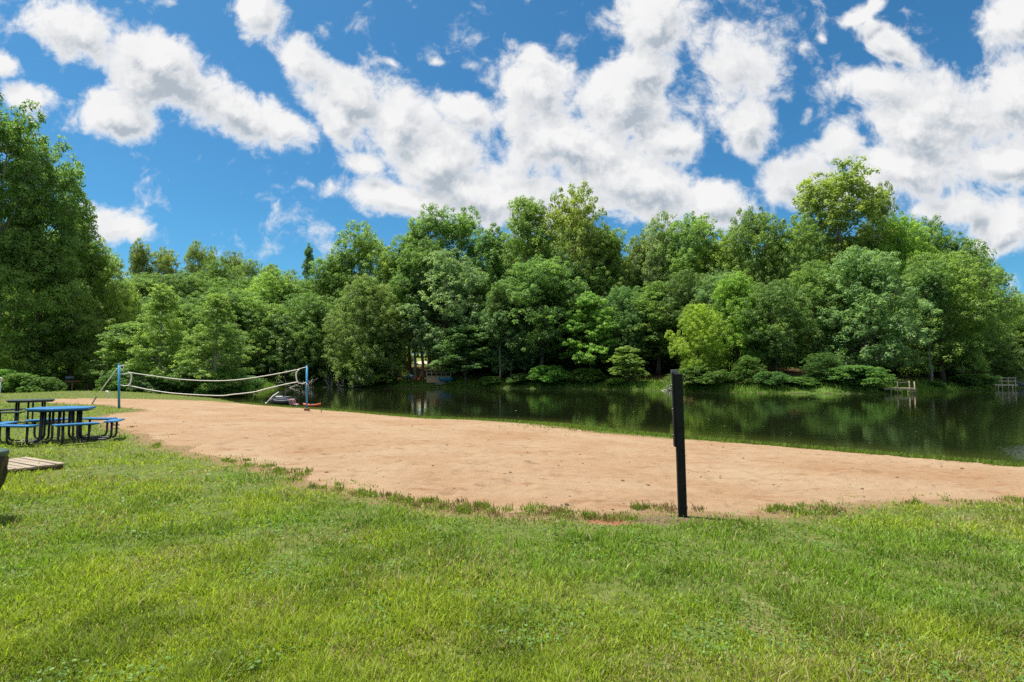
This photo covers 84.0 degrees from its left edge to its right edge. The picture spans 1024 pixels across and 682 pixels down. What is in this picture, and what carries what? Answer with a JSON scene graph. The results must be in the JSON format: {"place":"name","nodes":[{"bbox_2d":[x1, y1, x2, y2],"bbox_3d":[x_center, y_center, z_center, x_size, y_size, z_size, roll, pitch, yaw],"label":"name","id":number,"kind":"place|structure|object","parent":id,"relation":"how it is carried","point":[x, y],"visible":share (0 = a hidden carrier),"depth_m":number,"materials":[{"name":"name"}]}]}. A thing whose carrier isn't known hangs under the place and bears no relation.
{"place":"outdoors","nodes":[
{"label":"outdoors","id":0,"kind":"place"},
{"bbox_2d":[0,354,1023,681],"bbox_3d":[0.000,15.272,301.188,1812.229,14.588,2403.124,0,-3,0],"label":"ground","id":1,"kind":"structure","parent":0,"point":[210,472],"depth_m":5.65,"materials":[{"name":"green plant"}]},
{"bbox_2d":[1,373,40,392],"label":"shrub","id":2,"kind":"object","parent":1,"relation":"on","point":[14,380],"visible":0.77,"depth_m":52.14,"materials":[{"name":"green plant"}]},
{"bbox_2d":[0,93,65,329],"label":"open crowned tree","id":3,"kind":"object","parent":1,"relation":"on","point":[12,140],"visible":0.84,"depth_m":60.75,"materials":[{"name":"green plant"}]},
{"bbox_2d":[0,399,71,424],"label":"picnic table","id":4,"kind":"object","parent":1,"relation":"on","point":[18,408],"visible":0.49,"depth_m":17.29,"materials":[{"name":"black paint"}]},
{"bbox_2d":[7,457,65,473],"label":"plank platform","id":5,"kind":"structure","parent":1,"relation":"on","point":[21,464],"depth_m":9.09,"materials":[{"name":"beige wood"}]},
{"bbox_2d":[0,133,87,370],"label":"open crowned tree","id":6,"kind":"object","parent":1,"relation":"on","point":[54,214],"visible":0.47,"depth_m":64.75,"materials":[{"name":"green plant"}]},
{"bbox_2d":[21,376,67,392],"bbox_3d":[-43.820,4.380,53.293,3.362,2.124,3.348,-1,-4,22],"label":"shrub","id":7,"kind":"object","parent":1,"relation":"on","point":[46,384],"visible":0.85,"depth_m":52.70,"materials":[{"name":"green plant"}]},
{"bbox_2d":[0,225,102,377],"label":"maple tree","id":8,"kind":"object","parent":1,"relation":"on","point":[23,302],"visible":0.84,"depth_m":61.00,"materials":[{"name":"green plant"}]},
{"bbox_2d":[0,406,124,445],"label":"picnic table","id":9,"kind":"object","parent":1,"relation":"on","point":[78,424],"visible":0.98,"depth_m":12.83,"materials":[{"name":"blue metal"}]},
{"bbox_2d":[4,289,124,390],"bbox_3d":[-51.143,0.116,65.873,12.171,12.743,10.824,3,-5,-44],"label":"maple tree","id":10,"kind":"object","parent":1,"relation":"on","point":[88,350],"visible":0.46,"depth_m":64.72,"materials":[{"name":"green plant"}]},
{"bbox_2d":[34,186,114,386],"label":"poplar tree","id":11,"kind":"object","parent":1,"relation":"on","point":[86,220],"visible":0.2,"depth_m":70.52,"materials":[{"name":"green plant"}]},
{"bbox_2d":[55,233,140,390],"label":"oak tree","id":12,"kind":"object","parent":1,"relation":"on","point":[112,266],"visible":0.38,"depth_m":71.68,"materials":[{"name":"green plant"}]},
{"bbox_2d":[78,278,155,381],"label":"maple tree","id":13,"kind":"object","parent":1,"relation":"on","point":[135,313],"visible":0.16,"depth_m":76.14,"materials":[{"name":"green plant"}]},
{"bbox_2d":[93,367,145,391],"bbox_3d":[-36.886,4.083,54.745,5.112,3.182,5.090,-1,-4,16],"label":"shrub","id":14,"kind":"object","parent":1,"relation":"on","point":[111,384],"visible":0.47,"depth_m":53.56,"materials":[{"name":"green plant"}]},
{"bbox_2d":[82,321,169,377],"bbox_3d":[-40.054,1.861,60.264,8.876,7.950,8.820,0,-3,-7],"label":"understory tree","id":15,"kind":"object","parent":1,"relation":"on","point":[111,343],"visible":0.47,"depth_m":58.70,"materials":[{"name":"green plant"}]},
{"bbox_2d":[122,236,153,280],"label":"poplar tree","id":16,"kind":"object","parent":1,"relation":"on","point":[138,256],"visible":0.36,"depth_m":132.45,"materials":[{"name":"green plant"}]},
{"bbox_2d":[126,370,176,393],"bbox_3d":[-33.434,4.135,53.780,5.074,2.799,6.261,2,-4,-32],"label":"shrub","id":17,"kind":"object","parent":1,"relation":"on","point":[142,384],"visible":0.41,"depth_m":52.31,"materials":[{"name":"green plant"}]},
{"bbox_2d":[118,272,187,301],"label":"oak tree","id":18,"kind":"object","parent":1,"relation":"on","point":[141,287],"visible":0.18,"depth_m":107.60,"materials":[{"name":"green plant"}]},
{"bbox_2d":[116,283,198,383],"bbox_3d":[-34.172,-0.131,55.059,6.928,11.030,7.070,0,-3,0],"label":"lacy tree","id":19,"kind":"object","parent":1,"relation":"on","point":[158,338],"visible":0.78,"depth_m":54.55,"materials":[{"name":"green plant"}]},
{"bbox_2d":[137,246,184,279],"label":"oak tree","id":20,"kind":"object","parent":1,"relation":"on","point":[163,260],"visible":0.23,"depth_m":135.04,"materials":[{"name":"green plant"}]},
{"bbox_2d":[143,269,213,302],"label":"oak tree","id":21,"kind":"object","parent":1,"relation":"on","point":[185,283],"visible":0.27,"depth_m":110.96,"materials":[{"name":"green plant"}]},
{"bbox_2d":[151,366,212,392],"bbox_3d":[-30.466,3.780,53.509,5.775,2.911,5.750,-1,-3,11],"label":"shrub","id":22,"kind":"object","parent":1,"relation":"on","point":[174,382],"visible":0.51,"depth_m":52.06,"materials":[{"name":"green plant"}]},
{"bbox_2d":[139,303,230,371],"bbox_3d":[-36.340,0.271,63.145,9.471,8.939,10.650,0,-3,4],"label":"maple tree","id":23,"kind":"object","parent":1,"relation":"on","point":[190,319],"visible":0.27,"depth_m":62.09,"materials":[{"name":"green plant"}]},
{"bbox_2d":[182,239,205,287],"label":"open crowned tree","id":24,"kind":"object","parent":1,"relation":"on","point":[195,253],"visible":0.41,"depth_m":150.88,"materials":[{"name":"green plant"}]},
{"bbox_2d":[169,293,255,396],"bbox_3d":[-27.433,0.471,53.032,6.902,9.937,7.044,-1,-4,23],"label":"lacy tree","id":25,"kind":"object","parent":1,"relation":"on","point":[218,312],"visible":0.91,"depth_m":52.34,"materials":[{"name":"green plant"}]},
{"bbox_2d":[195,254,238,288],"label":"oak tree","id":26,"kind":"object","parent":1,"relation":"on","point":[218,273],"visible":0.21,"depth_m":132.07,"materials":[{"name":"green plant"}]},
{"bbox_2d":[183,318,250,365],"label":"oak tree","id":27,"kind":"object","parent":1,"relation":"on","point":[239,339],"visible":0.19,"depth_m":80.27,"materials":[{"name":"green plant"}]},
{"bbox_2d":[180,286,257,342],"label":"oak tree","id":28,"kind":"object","parent":1,"relation":"on","point":[195,302],"visible":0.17,"depth_m":97.32,"materials":[{"name":"green plant"}]},
{"bbox_2d":[193,368,257,396],"bbox_3d":[-26.528,3.998,52.481,4.360,2.965,5.380,-2,-4,34],"label":"shrub","id":29,"kind":"object","parent":1,"relation":"on","point":[228,374],"visible":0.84,"depth_m":51.75,"materials":[{"name":"green plant"}]},
{"bbox_2d":[199,291,275,356],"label":"oak tree","id":30,"kind":"object","parent":1,"relation":"on","point":[252,304],"visible":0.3,"depth_m":97.97,"materials":[{"name":"green plant"}]},
{"bbox_2d":[227,258,265,288],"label":"oak tree","id":31,"kind":"object","parent":1,"relation":"on","point":[250,268],"visible":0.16,"depth_m":138.29,"materials":[{"name":"green plant"}]},
{"bbox_2d":[234,327,296,377],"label":"maple tree","id":32,"kind":"object","parent":1,"relation":"on","point":[257,338],"visible":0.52,"depth_m":94.91,"materials":[{"name":"green plant"}]},
{"bbox_2d":[243,267,299,309],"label":"oak tree","id":33,"kind":"object","parent":1,"relation":"on","point":[269,291],"visible":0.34,"depth_m":110.61,"materials":[{"name":"green plant"}]},
{"bbox_2d":[234,303,311,372],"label":"maple tree","id":34,"kind":"object","parent":1,"relation":"on","point":[270,308],"visible":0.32,"depth_m":96.66,"materials":[{"name":"green plant"}]},
{"bbox_2d":[243,309,323,378],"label":"overhanging tree","id":35,"kind":"object","parent":1,"relation":"on","point":[292,350],"visible":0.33,"depth_m":96.56,"materials":[{"name":"green plant"}]},
{"bbox_2d":[262,292,351,382],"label":"overhanging tree","id":36,"kind":"object","parent":1,"relation":"on","point":[317,308],"visible":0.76,"depth_m":96.00,"materials":[{"name":"green plant"}]},
{"bbox_2d":[271,293,342,376],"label":"maple tree","id":37,"kind":"object","parent":1,"relation":"on","point":[296,303],"visible":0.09,"depth_m":100.72,"materials":[{"name":"green plant"}]},
{"bbox_2d":[304,365,309,410],"bbox_3d":[-10.448,2.487,29.038,0.270,2.502,0.270,1,-4,-17],"label":"volleyball pole","id":38,"kind":"object","parent":1,"relation":"on","point":[306,409],"visible":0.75,"depth_m":28.99,"materials":[{"name":"metal"}]},
{"bbox_2d":[120,367,304,395],"bbox_3d":[-14.370,1.957,27.738,8.194,1.450,0.065,1,-4,-19],"label":"volleyball net","id":39,"kind":"object","parent":38,"relation":"hanging from","point":[211,380],"visible":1,"depth_m":27.62,"materials":[{"name":"white fabric"}]},
{"bbox_2d":[292,250,370,308],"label":"oak tree","id":40,"kind":"object","parent":1,"relation":"on","point":[321,277],"visible":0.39,"depth_m":109.93,"materials":[{"name":"green plant"}]},
{"bbox_2d":[320,219,396,370],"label":"oak tree","id":41,"kind":"object","parent":1,"relation":"on","point":[367,252],"visible":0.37,"depth_m":111.29,"materials":[{"name":"green plant"}]},
{"bbox_2d":[310,273,410,386],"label":"overhanging tree","id":42,"kind":"object","parent":1,"relation":"on","point":[362,296],"visible":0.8,"depth_m":92.38,"materials":[{"name":"green plant"}]},
{"bbox_2d":[331,333,406,385],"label":"maple tree","id":43,"kind":"object","parent":1,"relation":"on","point":[356,366],"visible":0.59,"depth_m":92.76,"materials":[{"name":"green plant"}]},
{"bbox_2d":[360,245,404,345],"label":"poplar tree","id":44,"kind":"object","parent":1,"relation":"on","point":[385,266],"visible":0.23,"depth_m":107.13,"materials":[{"name":"green plant"}]},
{"bbox_2d":[370,303,411,376],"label":"open crowned tree","id":45,"kind":"object","parent":1,"relation":"on","point":[394,345],"visible":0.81,"depth_m":93.43,"materials":[{"name":"green plant"}]},
{"bbox_2d":[379,231,432,374],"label":"poplar tree","id":46,"kind":"object","parent":1,"relation":"on","point":[403,244],"visible":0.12,"depth_m":105.60,"materials":[{"name":"green plant"}]},
{"bbox_2d":[388,244,439,379],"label":"open crowned tree","id":47,"kind":"object","parent":1,"relation":"on","point":[402,281],"visible":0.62,"depth_m":96.32,"materials":[{"name":"green plant"}]},
{"bbox_2d":[395,238,452,378],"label":"open crowned tree","id":48,"kind":"object","parent":1,"relation":"on","point":[428,251],"visible":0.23,"depth_m":98.56,"materials":[{"name":"green plant"}]},
{"bbox_2d":[407,203,453,374],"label":"open crowned tree","id":49,"kind":"object","parent":1,"relation":"on","point":[433,226],"visible":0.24,"depth_m":104.51,"materials":[{"name":"green plant"}]},
{"bbox_2d":[396,247,488,375],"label":"oak tree","id":50,"kind":"object","parent":1,"relation":"on","point":[446,275],"visible":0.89,"depth_m":93.98,"materials":[{"name":"green plant"}]},
{"bbox_2d":[431,204,484,372],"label":"open crowned tree","id":51,"kind":"object","parent":1,"relation":"on","point":[463,228],"visible":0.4,"depth_m":105.25,"materials":[{"name":"green plant"}]},
{"bbox_2d":[433,287,486,375],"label":"poplar tree","id":52,"kind":"object","parent":1,"relation":"on","point":[464,313],"visible":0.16,"depth_m":98.08,"materials":[{"name":"green plant"}]},
{"bbox_2d":[427,323,498,383],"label":"understory tree","id":53,"kind":"object","parent":1,"relation":"on","point":[477,339],"visible":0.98,"depth_m":89.33,"materials":[{"name":"green plant"}]},
{"bbox_2d":[463,222,510,371],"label":"poplar tree","id":54,"kind":"object","parent":1,"relation":"on","point":[489,250],"visible":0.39,"depth_m":100.10,"materials":[{"name":"green plant"}]},
{"bbox_2d":[485,283,515,379],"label":"open crowned tree","id":55,"kind":"object","parent":1,"relation":"on","point":[493,297],"visible":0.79,"depth_m":89.02,"materials":[{"name":"green plant"}]},
{"bbox_2d":[474,283,544,378],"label":"maple tree","id":56,"kind":"object","parent":1,"relation":"on","point":[506,356],"visible":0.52,"depth_m":90.28,"materials":[{"name":"green plant"}]},
{"bbox_2d":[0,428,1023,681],"bbox_3d":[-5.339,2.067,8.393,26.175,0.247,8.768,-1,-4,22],"label":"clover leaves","id":57,"kind":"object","parent":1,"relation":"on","point":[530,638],"visible":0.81,"depth_m":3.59,"materials":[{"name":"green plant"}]},
{"bbox_2d":[489,195,558,370],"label":"poplar tree","id":58,"kind":"object","parent":1,"relation":"on","point":[530,211],"visible":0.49,"depth_m":98.04,"materials":[{"name":"green plant"}]},
{"bbox_2d":[491,254,596,365],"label":"oak tree","id":59,"kind":"object","parent":1,"relation":"on","point":[547,272],"visible":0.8,"depth_m":87.75,"materials":[{"name":"green plant"}]},
{"bbox_2d":[526,365,570,383],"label":"shrub","id":60,"kind":"object","parent":1,"relation":"on","point":[551,374],"visible":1,"depth_m":83.41,"materials":[{"name":"green plant"}]},
{"bbox_2d":[109,417,1023,521],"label":"edge grass","id":61,"kind":"structure","parent":1,"relation":"on","point":[467,509],"depth_m":6.43,"materials":[{"name":"green plant"}]},
{"bbox_2d":[522,179,614,369],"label":"oak tree","id":62,"kind":"object","parent":1,"relation":"on","point":[577,226],"visible":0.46,"depth_m":96.43,"materials":[{"name":"green plant"}]},
{"bbox_2d":[532,246,608,371],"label":"oak tree","id":63,"kind":"object","parent":1,"relation":"on","point":[571,266],"visible":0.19,"depth_m":93.34,"materials":[{"name":"green plant"}]},
{"bbox_2d":[566,368,607,382],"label":"shrub","id":64,"kind":"object","parent":1,"relation":"on","point":[585,374],"visible":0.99,"depth_m":82.74,"materials":[{"name":"green plant"}]},
{"bbox_2d":[556,260,621,367],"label":"oak tree","id":65,"kind":"object","parent":1,"relation":"on","point":[592,279],"visible":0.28,"depth_m":92.17,"materials":[{"name":"green plant"}]},
{"bbox_2d":[555,291,626,380],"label":"understory tree","id":66,"kind":"object","parent":1,"relation":"on","point":[590,300],"visible":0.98,"depth_m":83.62,"materials":[{"name":"green plant"}]},
{"bbox_2d":[583,223,638,370],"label":"poplar tree","id":67,"kind":"object","parent":1,"relation":"on","point":[611,244],"visible":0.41,"depth_m":95.03,"materials":[{"name":"green plant"}]},
{"bbox_2d":[591,285,656,376],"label":"maple tree","id":68,"kind":"object","parent":1,"relation":"on","point":[623,308],"visible":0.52,"depth_m":86.32,"materials":[{"name":"green plant"}]},
{"bbox_2d":[233,402,1022,466],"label":"shore grass","id":69,"kind":"structure","parent":1,"relation":"on","point":[568,426],"depth_m":17.36,"materials":[{"name":"green plant"}]},
{"bbox_2d":[606,345,650,383],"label":"understory tree","id":70,"kind":"object","parent":1,"relation":"on","point":[628,358],"visible":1,"depth_m":78.88,"materials":[{"name":"green plant"}]},
{"bbox_2d":[621,311,648,378],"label":"open crowned tree","id":71,"kind":"object","parent":1,"relation":"on","point":[634,334],"visible":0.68,"depth_m":83.56,"materials":[{"name":"green plant"}]},
{"bbox_2d":[618,231,663,323],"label":"oak tree","id":72,"kind":"object","parent":1,"relation":"on","point":[634,253],"visible":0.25,"depth_m":98.15,"materials":[{"name":"green plant"}]},
{"bbox_2d":[622,280,689,375],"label":"poplar tree","id":73,"kind":"object","parent":1,"relation":"on","point":[651,296],"visible":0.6,"depth_m":83.60,"materials":[{"name":"green plant"}]},
{"bbox_2d":[626,209,699,342],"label":"oak tree","id":74,"kind":"object","parent":1,"relation":"on","point":[659,236],"visible":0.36,"depth_m":95.92,"materials":[{"name":"green plant"}]},
{"bbox_2d":[671,370,686,517],"bbox_3d":[1.807,1.198,6.153,0.116,1.775,0.110,-1,-4,9],"label":"post","id":75,"kind":"object","parent":1,"relation":"on","point":[677,411],"visible":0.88,"depth_m":6.11,"materials":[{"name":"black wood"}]},
{"bbox_2d":[648,269,722,366],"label":"maple tree","id":76,"kind":"object","parent":1,"relation":"on","point":[683,288],"visible":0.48,"depth_m":82.43,"materials":[{"name":"green plant"}]},
{"bbox_2d":[649,211,730,325],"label":"oak tree","id":77,"kind":"object","parent":1,"relation":"on","point":[695,236],"visible":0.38,"depth_m":92.14,"materials":[{"name":"green plant"}]},
{"bbox_2d":[664,303,730,377],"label":"maple tree","id":78,"kind":"object","parent":1,"relation":"on","point":[690,321],"visible":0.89,"depth_m":71.76,"materials":[{"name":"green plant"}]},
{"bbox_2d":[664,366,738,385],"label":"shrub","id":79,"kind":"object","parent":1,"relation":"on","point":[712,375],"visible":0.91,"depth_m":69.12,"materials":[{"name":"green plant"}]},
{"bbox_2d":[687,225,752,306],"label":"oak tree","id":80,"kind":"object","parent":1,"relation":"on","point":[713,255],"visible":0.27,"depth_m":89.60,"materials":[{"name":"green plant"}]},
{"bbox_2d":[690,269,758,371],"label":"oak tree","id":81,"kind":"object","parent":1,"relation":"on","point":[703,293],"visible":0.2,"depth_m":79.08,"materials":[{"name":"green plant"}]},
{"bbox_2d":[700,271,772,371],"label":"maple tree","id":82,"kind":"object","parent":1,"relation":"on","point":[733,286],"visible":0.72,"depth_m":73.92,"materials":[{"name":"green plant"}]},
{"bbox_2d":[730,355,766,382],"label":"shrub","id":83,"kind":"object","parent":1,"relation":"on","point":[749,362],"visible":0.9,"depth_m":67.95,"materials":[{"name":"green plant"}]},
{"bbox_2d":[706,204,801,326],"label":"oak tree","id":84,"kind":"object","parent":1,"relation":"on","point":[756,236],"visible":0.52,"depth_m":84.83,"materials":[{"name":"green plant"}]},
{"bbox_2d":[749,371,793,385],"bbox_3d":[30.114,4.457,65.684,4.948,1.951,4.926,1,-4,-12],"label":"shrub","id":85,"kind":"object","parent":1,"relation":"on","point":[773,378],"visible":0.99,"depth_m":64.84,"materials":[{"name":"green plant"}]},
{"bbox_2d":[733,278,824,371],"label":"maple tree","id":86,"kind":"object","parent":1,"relation":"on","point":[786,304],"visible":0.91,"depth_m":70.87,"materials":[{"name":"green plant"}]},
{"bbox_2d":[752,211,831,365],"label":"oak tree","id":87,"kind":"object","parent":1,"relation":"on","point":[803,245],"visible":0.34,"depth_m":82.54,"materials":[{"name":"green plant"}]},
{"bbox_2d":[772,259,860,369],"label":"oak tree","id":88,"kind":"object","parent":1,"relation":"on","point":[810,281],"visible":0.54,"depth_m":74.80,"materials":[{"name":"green plant"}]},
{"bbox_2d":[799,352,844,380],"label":"shrub","id":89,"kind":"object","parent":1,"relation":"on","point":[824,358],"visible":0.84,"depth_m":65.29,"materials":[{"name":"green plant"}]},
{"bbox_2d":[790,154,896,280],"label":"open crowned tree","id":90,"kind":"object","parent":1,"relation":"on","point":[829,190],"visible":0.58,"depth_m":84.63,"materials":[{"name":"green plant"}]},
{"bbox_2d":[816,365,897,385],"bbox_3d":[38.246,4.033,64.078,8.797,2.731,7.129,-3,-4,39],"label":"shrub","id":91,"kind":"object","parent":1,"relation":"on","point":[863,375],"visible":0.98,"depth_m":62.50,"materials":[{"name":"green plant"}]},
{"bbox_2d":[798,244,942,370],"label":"maple tree","id":92,"kind":"object","parent":1,"relation":"on","point":[860,268],"visible":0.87,"depth_m":69.08,"materials":[{"name":"green plant"}]},
{"bbox_2d":[858,180,899,371],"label":"open crowned tree","id":93,"kind":"object","parent":1,"relation":"on","point":[887,203],"visible":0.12,"depth_m":90.04,"materials":[{"name":"green plant"}]},
{"bbox_2d":[866,211,942,377],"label":"oak tree","id":94,"kind":"object","parent":1,"relation":"on","point":[901,235],"visible":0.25,"depth_m":83.34,"materials":[{"name":"green plant"}]},
{"bbox_2d":[887,213,966,377],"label":"oak tree","id":95,"kind":"object","parent":1,"relation":"on","point":[933,231],"visible":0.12,"depth_m":85.30,"materials":[{"name":"green plant"}]},
{"bbox_2d":[902,259,957,381],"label":"open crowned tree","id":96,"kind":"object","parent":1,"relation":"on","point":[922,280],"visible":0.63,"depth_m":72.02,"materials":[{"name":"green plant"}]},
{"bbox_2d":[872,250,1023,383],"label":"maple tree","id":97,"kind":"object","parent":1,"relation":"on","point":[955,347],"visible":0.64,"depth_m":72.34,"materials":[{"name":"green plant"}]},
{"bbox_2d":[927,229,1016,375],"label":"oak tree","id":98,"kind":"object","parent":1,"relation":"on","point":[968,246],"visible":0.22,"depth_m":82.17,"materials":[{"name":"green plant"}]},
{"bbox_2d":[933,320,1023,384],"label":"overhanging tree","id":99,"kind":"object","parent":1,"relation":"on","point":[1007,368],"visible":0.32,"depth_m":85.78,"materials":[{"name":"green plant"}]},
{"bbox_2d":[963,251,1023,374],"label":"oak tree","id":100,"kind":"object","parent":1,"relation":"on","point":[1005,285],"visible":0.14,"depth_m":88.92,"materials":[{"name":"green plant"}]},
{"bbox_2d":[999,291,1023,375],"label":"oak tree","id":101,"kind":"object","parent":1,"relation":"on","point":[1020,308],"visible":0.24,"depth_m":95.17,"materials":[{"name":"green plant"}]},
{"bbox_2d":[0,0,1023,353],"label":"sky","id":102,"kind":"structure","parent":0,"point":[257,129],"materials":[{"name":"blue"}]},
{"bbox_2d":[34,398,1023,514],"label":"sand beach","id":103,"kind":"structure","parent":0,"point":[418,455],"depth_m":10.31,"materials":[{"name":"beige sand"}]},
{"bbox_2d":[76,387,1023,466],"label":"lake water","id":104,"kind":"structure","parent":0,"point":[983,424],"depth_m":31.34,"materials":[{"name":"green liquid"}]},
{"bbox_2d":[164,369,1020,396],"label":"bank grass","id":105,"kind":"structure","parent":0,"point":[921,387],"depth_m":74.22,"materials":[{"name":"green plant"}]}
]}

